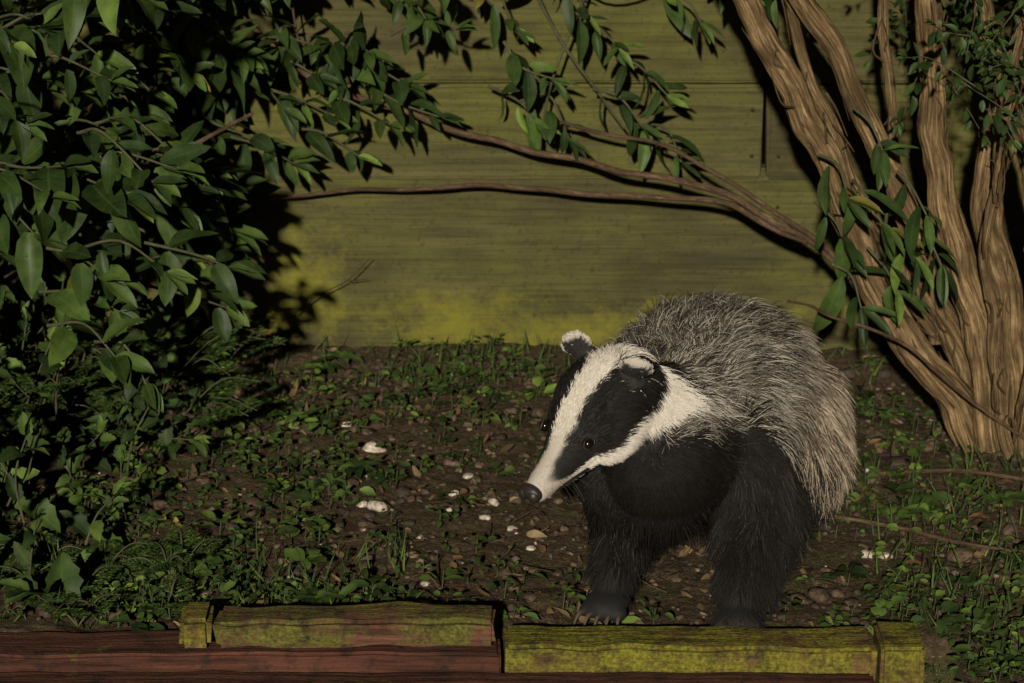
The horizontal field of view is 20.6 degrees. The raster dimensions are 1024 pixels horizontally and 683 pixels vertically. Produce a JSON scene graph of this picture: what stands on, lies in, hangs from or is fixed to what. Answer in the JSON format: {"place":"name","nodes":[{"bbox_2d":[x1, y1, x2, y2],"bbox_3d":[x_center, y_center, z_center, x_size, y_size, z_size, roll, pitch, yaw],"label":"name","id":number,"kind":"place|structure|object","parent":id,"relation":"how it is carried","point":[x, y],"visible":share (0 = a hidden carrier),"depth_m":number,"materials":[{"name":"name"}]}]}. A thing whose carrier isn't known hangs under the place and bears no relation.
{"place":"outdoors","nodes":[
{"label":"outdoors","id":0,"kind":"place"},
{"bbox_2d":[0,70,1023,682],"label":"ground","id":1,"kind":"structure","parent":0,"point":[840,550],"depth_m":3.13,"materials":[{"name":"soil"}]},
{"bbox_2d":[0,262,214,607],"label":"nettle undergrowth","id":2,"kind":"object","parent":1,"relation":"on","point":[63,573],"visible":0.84,"depth_m":3.18,"materials":[{"name":"green plant"}]},
{"bbox_2d":[0,298,287,626],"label":"cow parsley","id":3,"kind":"object","parent":1,"relation":"on","point":[135,560],"visible":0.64,"depth_m":3.25,"materials":[{"name":"green plant"}]},
{"bbox_2d":[0,0,478,412],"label":"leafy shrub","id":4,"kind":"object","parent":1,"relation":"on","point":[181,216],"visible":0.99,"depth_m":3.23,"materials":[{"name":"green plant"}]},
{"bbox_2d":[0,601,925,682],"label":"timber edging","id":5,"kind":"object","parent":1,"relation":"on","point":[303,643],"visible":1,"depth_m":2.75,"materials":[{"name":"brown wood"}]},
{"bbox_2d":[0,0,1023,458],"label":"straggling shrub","id":6,"kind":"object","parent":1,"relation":"on","point":[974,388],"visible":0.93,"depth_m":3.26,"materials":[{"name":"brown plant"}]},
{"bbox_2d":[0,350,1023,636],"bbox_3d":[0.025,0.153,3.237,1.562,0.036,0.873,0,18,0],"label":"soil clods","id":7,"kind":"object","parent":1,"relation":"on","point":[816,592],"visible":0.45,"depth_m":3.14,"materials":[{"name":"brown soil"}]},
{"bbox_2d":[0,344,1023,630],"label":"leaf litter","id":8,"kind":"object","parent":1,"relation":"on","point":[540,534],"visible":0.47,"depth_m":3.11,"materials":[{"name":"brown plant"}]},
{"bbox_2d":[0,333,1023,682],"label":"weeds","id":9,"kind":"object","parent":1,"relation":"on","point":[984,619],"visible":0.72,"depth_m":3.12,"materials":[{"name":"green plant"}]},
{"bbox_2d":[7,0,1023,351],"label":"wooden fence","id":10,"kind":"object","parent":1,"relation":"on","point":[457,266],"visible":0.33,"depth_m":3.60,"materials":[{"name":"green wood"}]},
{"bbox_2d":[7,345,1023,628],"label":"fallen twigs","id":11,"kind":"object","parent":1,"relation":"on","point":[919,533],"visible":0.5,"depth_m":3.10,"materials":[{"name":"brown wood"}]},
{"bbox_2d":[10,352,1023,628],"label":"gravel stones","id":12,"kind":"object","parent":1,"relation":"on","point":[374,504],"visible":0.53,"depth_m":3.15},
{"bbox_2d":[515,286,862,628],"bbox_3d":[0.215,0.067,3.042,0.269,0.297,0.696,5,19,16],"label":"badger","id":13,"kind":"object","parent":1,"relation":"on","point":[725,421],"visible":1,"depth_m":2.85,"materials":[{"name":"black"}]},
{"bbox_2d":[0,325,1023,682],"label":"grass","id":14,"kind":"structure","parent":0,"point":[402,551],"depth_m":3.00,"materials":[{"name":"green plant"}]},
{"bbox_2d":[854,0,1023,152],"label":"evergreen bush","id":15,"kind":"object","parent":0,"point":[967,45],"visible":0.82,"depth_m":3.14,"materials":[{"name":"green plant"}]}
]}

